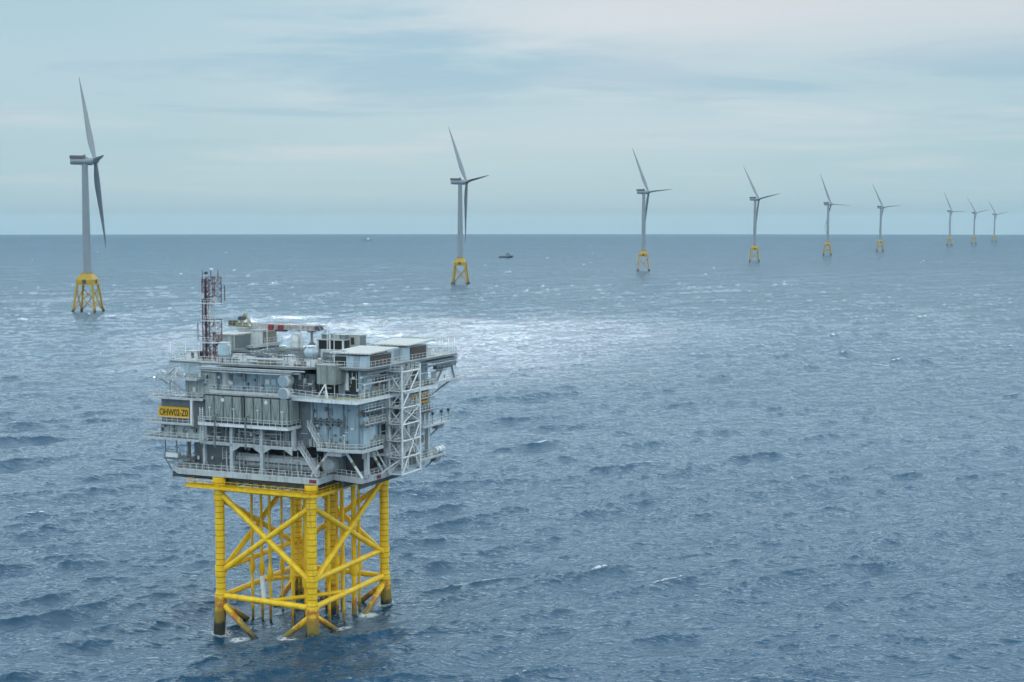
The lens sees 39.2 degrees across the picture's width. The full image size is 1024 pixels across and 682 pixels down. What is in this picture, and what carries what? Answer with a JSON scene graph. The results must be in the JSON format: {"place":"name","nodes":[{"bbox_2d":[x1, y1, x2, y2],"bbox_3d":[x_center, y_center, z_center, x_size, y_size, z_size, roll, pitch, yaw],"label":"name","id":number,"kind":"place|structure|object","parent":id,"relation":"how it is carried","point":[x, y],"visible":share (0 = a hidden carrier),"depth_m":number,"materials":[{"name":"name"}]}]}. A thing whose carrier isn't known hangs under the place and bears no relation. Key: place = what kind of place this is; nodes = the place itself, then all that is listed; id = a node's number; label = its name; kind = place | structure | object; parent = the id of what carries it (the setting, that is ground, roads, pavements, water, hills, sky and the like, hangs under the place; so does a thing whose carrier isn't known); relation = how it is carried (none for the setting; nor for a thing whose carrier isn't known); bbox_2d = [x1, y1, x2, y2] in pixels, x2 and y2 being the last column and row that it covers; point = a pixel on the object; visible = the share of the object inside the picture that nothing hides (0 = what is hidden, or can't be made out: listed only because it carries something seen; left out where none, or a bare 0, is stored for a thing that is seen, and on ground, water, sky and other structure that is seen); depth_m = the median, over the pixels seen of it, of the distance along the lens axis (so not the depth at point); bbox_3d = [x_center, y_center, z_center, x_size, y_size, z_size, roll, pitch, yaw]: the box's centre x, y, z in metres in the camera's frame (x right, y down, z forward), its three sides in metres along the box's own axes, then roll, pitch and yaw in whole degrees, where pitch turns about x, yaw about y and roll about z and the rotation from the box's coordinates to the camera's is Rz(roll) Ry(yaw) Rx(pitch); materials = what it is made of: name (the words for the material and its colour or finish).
{"place":"outdoors","nodes":[
{"label":"outdoors","id":0,"kind":"place"},
{"bbox_2d":[0,234,1023,681],"bbox_3d":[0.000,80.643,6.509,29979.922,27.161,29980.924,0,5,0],"label":"sea","id":1,"kind":"structure","parent":0,"point":[724,458],"depth_m":418.39,"materials":[{"name":"liquid"}]},
{"bbox_2d":[69,78,105,311],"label":"wind turbine","id":2,"kind":"object","parent":1,"relation":"in","point":[87,276],"visible":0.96,"depth_m":1160.05,"materials":[{"name":"yellow paint"}]},
{"bbox_2d":[185,476,391,638],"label":"steel jacket","id":3,"kind":"object","parent":1,"relation":"in","point":[305,576],"visible":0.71,"depth_m":254.83,"materials":[{"name":"yellow paint"}]},
{"bbox_2d":[142,325,459,488],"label":"substation topside","id":4,"kind":"object","parent":3,"relation":"on","point":[351,426],"visible":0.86,"depth_m":250.38,"materials":[{"name":"grey paint"}]},
{"bbox_2d":[158,406,189,418],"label":"name sign","id":5,"kind":"object","parent":4,"relation":"attached to","point":[173,412],"visible":1,"depth_m":256.09,"materials":[{"name":"yellow metal"}]},
{"bbox_2d":[186,349,204,360],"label":"white cabin","id":6,"kind":"object","parent":4,"relation":"on","point":[194,353],"visible":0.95,"depth_m":256.66,"materials":[{"name":"metal"}]},
{"bbox_2d":[197,268,224,360],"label":"lattice mast","id":7,"kind":"object","parent":4,"relation":"on","point":[206,303],"visible":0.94,"depth_m":256.36,"materials":[{"name":"grey metal"}]},
{"bbox_2d":[218,342,230,361],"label":"water tank","id":8,"kind":"object","parent":4,"relation":"on","point":[224,348],"visible":0.82,"depth_m":252.99,"materials":[{"name":"grey metal"}]},
{"bbox_2d":[204,392,245,423],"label":"radiator cabinet","id":9,"kind":"object","parent":4,"relation":"on","point":[222,404],"visible":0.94,"depth_m":249.88,"materials":[{"name":"metal"}]},
{"bbox_2d":[210,331,253,355],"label":"grey housing","id":10,"kind":"object","parent":4,"relation":"on","point":[239,340],"visible":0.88,"depth_m":263.28,"materials":[{"name":"metal"}]},
{"bbox_2d":[232,353,246,362],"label":"deck locker","id":11,"kind":"object","parent":4,"relation":"on","point":[240,356],"visible":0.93,"depth_m":252.50,"materials":[{"name":"grey metal"}]},
{"bbox_2d":[246,329,280,349],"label":"grey housing","id":12,"kind":"object","parent":4,"relation":"on","point":[259,340],"visible":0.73,"depth_m":268.71,"materials":[{"name":"white paint"}]},
{"bbox_2d":[244,395,298,426],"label":"radiator cabinet","id":13,"kind":"object","parent":4,"relation":"on","point":[270,408],"visible":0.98,"depth_m":246.25,"materials":[{"name":"metal"}]},
{"bbox_2d":[225,313,324,331],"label":"deck crane","id":14,"kind":"object","parent":4,"relation":"on","point":[278,327],"visible":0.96,"depth_m":267.91,"materials":[{"name":"white paint"}]},
{"bbox_2d":[278,374,294,386],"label":"silencer drum","id":15,"kind":"object","parent":4,"relation":"on","point":[285,381],"visible":0.99,"depth_m":244.54,"materials":[{"name":"white paint"}]},
{"bbox_2d":[278,387,294,399],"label":"silencer drum","id":16,"kind":"object","parent":4,"relation":"on","point":[284,393],"visible":0.98,"depth_m":244.66,"materials":[{"name":"white paint"}]},
{"bbox_2d":[283,355,296,362],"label":"deck locker","id":17,"kind":"object","parent":4,"relation":"on","point":[292,356],"visible":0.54,"depth_m":249.87,"materials":[{"name":"grey metal"}]},
{"bbox_2d":[291,333,301,348],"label":"silo","id":18,"kind":"object","parent":4,"relation":"on","point":[296,340],"visible":0.81,"depth_m":266.43,"materials":[{"name":"white paint"}]},
{"bbox_2d":[298,442,319,477],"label":"steel stair","id":19,"kind":"object","parent":4,"relation":"attached to","point":[311,466],"visible":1,"depth_m":246.13,"materials":[{"name":"grey metal"}]},
{"bbox_2d":[302,345,318,365],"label":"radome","id":20,"kind":"object","parent":4,"relation":"on","point":[310,350],"visible":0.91,"depth_m":247.06,"materials":[{"name":"grey paint"}]},
{"bbox_2d":[307,331,315,344],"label":"boom rest","id":21,"kind":"object","parent":4,"relation":"on","point":[311,343],"visible":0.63,"depth_m":265.04,"materials":[{"name":"grey metal"}]},
{"bbox_2d":[307,420,322,447],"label":"steel stair","id":22,"kind":"object","parent":4,"relation":"on","point":[311,430],"visible":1,"depth_m":245.24,"materials":[{"name":"grey metal"}]},
{"bbox_2d":[316,363,343,398],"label":"radiator unit","id":23,"kind":"object","parent":4,"relation":"on","point":[330,374],"visible":1,"depth_m":243.14,"materials":[{"name":"white paint"}]},
{"bbox_2d":[315,335,349,349],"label":"open shelter","id":24,"kind":"object","parent":4,"relation":"on","point":[340,344],"visible":0.61,"depth_m":264.53,"materials":[{"name":"grey paint"}]},
{"bbox_2d":[322,333,332,338],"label":"roof crate","id":25,"kind":"object","parent":24,"relation":"on","point":[324,335],"visible":0.86,"depth_m":265.22,"materials":[{"name":"grey metal"}]},
{"bbox_2d":[333,334,340,338],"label":"roof crate","id":26,"kind":"object","parent":24,"relation":"on","point":[336,336],"visible":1,"depth_m":264.04,"materials":[{"name":"grey paint"}]},
{"bbox_2d":[340,334,348,339],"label":"roof crate","id":27,"kind":"object","parent":24,"relation":"on","point":[344,336],"visible":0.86,"depth_m":263.69,"materials":[{"name":"grey metal"}]},
{"bbox_2d":[321,349,349,390],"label":"header frame","id":28,"kind":"object","parent":4,"relation":"on","point":[346,371],"visible":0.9,"depth_m":246.18,"materials":[{"name":"grey paint"}]},
{"bbox_2d":[349,334,366,347],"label":"control cabin","id":29,"kind":"object","parent":4,"relation":"on","point":[357,339],"visible":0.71,"depth_m":261.71,"materials":[{"name":"grey metal"}]},
{"bbox_2d":[329,345,398,367],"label":"roofed shed","id":30,"kind":"structure","parent":4,"relation":"on","point":[360,356],"depth_m":245.18,"materials":[{"name":"grey metal"}]},
{"bbox_2d":[354,356,359,366],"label":"door","id":31,"kind":"structure","parent":30,"relation":"in","point":[356,358],"depth_m":243.73,"materials":[{"name":"grey metal"}]},
{"bbox_2d":[375,362,420,475],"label":"stair tower","id":32,"kind":"structure","parent":4,"relation":"attached to","point":[401,456],"depth_m":251.41,"materials":[{"name":"grey metal"}]},
{"bbox_2d":[370,338,433,360],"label":"roofed shed","id":33,"kind":"structure","parent":4,"relation":"on","point":[409,346],"depth_m":257.90,"materials":[{"name":"grey metal"}]},
{"bbox_2d":[394,349,399,359],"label":"door","id":34,"kind":"structure","parent":33,"relation":"in","point":[396,351],"depth_m":256.42,"materials":[{"name":"grey metal"}]},
{"bbox_2d":[411,391,427,402],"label":"name sign","id":35,"kind":"object","parent":4,"relation":"attached to","point":[424,400],"visible":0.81,"depth_m":261.94,"materials":[{"name":"yellow metal"}]},
{"bbox_2d":[427,347,434,354],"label":"deck locker","id":36,"kind":"object","parent":4,"relation":"on","point":[429,349],"visible":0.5,"depth_m":267.19,"materials":[{"name":"white metal"}]},
{"bbox_2d":[432,445,444,454],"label":"raft canister","id":37,"kind":"object","parent":4,"relation":"on","point":[440,449],"visible":1,"depth_m":265.95,"materials":[{"name":"white paint"}]},
{"bbox_2d":[431,369,446,380],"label":"white container","id":38,"kind":"object","parent":4,"relation":"on","point":[434,374],"visible":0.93,"depth_m":266.28,"materials":[{"name":"metal"}]},
{"bbox_2d":[448,126,488,283],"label":"wind turbine","id":39,"kind":"object","parent":1,"relation":"in","point":[460,260],"visible":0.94,"depth_m":1714.81,"materials":[{"name":"yellow paint"}]},
{"bbox_2d":[499,253,512,257],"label":"workboat","id":40,"kind":"object","parent":1,"relation":"on","point":[507,255],"visible":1,"depth_m":3172.14,"materials":[{"name":"metal"}]},
{"bbox_2d":[632,148,670,270],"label":"wind turbine","id":41,"kind":"object","parent":1,"relation":"in","point":[643,252],"visible":0.96,"depth_m":2225.58,"materials":[{"name":"yellow paint"}]},
{"bbox_2d":[743,166,779,260],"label":"wind turbine","id":42,"kind":"object","parent":1,"relation":"in","point":[754,245],"visible":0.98,"depth_m":2819.28,"materials":[{"name":"yellow paint"}]},
{"bbox_2d":[820,174,850,254],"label":"wind turbine","id":43,"kind":"object","parent":1,"relation":"in","point":[827,242],"visible":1,"depth_m":3446.86,"materials":[{"name":"yellow paint"}]},
{"bbox_2d":[872,184,898,250],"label":"wind turbine","id":44,"kind":"object","parent":1,"relation":"in","point":[882,207],"visible":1,"depth_m":4044.98,"materials":[{"name":"yellow paint"}]},
{"bbox_2d":[944,193,961,245],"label":"wind turbine","id":45,"kind":"object","parent":1,"relation":"in","point":[949,223],"visible":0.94,"depth_m":5131.54,"materials":[{"name":"yellow paint"}]},
{"bbox_2d":[968,199,986,243],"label":"wind turbine","id":46,"kind":"object","parent":1,"relation":"in","point":[974,236],"visible":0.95,"depth_m":5660.19,"materials":[{"name":"yellow paint"}]},
{"bbox_2d":[989,202,1005,241],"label":"wind turbine","id":47,"kind":"object","parent":1,"relation":"in","point":[994,235],"visible":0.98,"depth_m":6357.28,"materials":[{"name":"yellow paint"}]},
{"bbox_2d":[0,0,1023,234],"label":"sky","id":48,"kind":"structure","parent":0,"point":[205,116],"materials":[{"name":"blue"}]}
]}

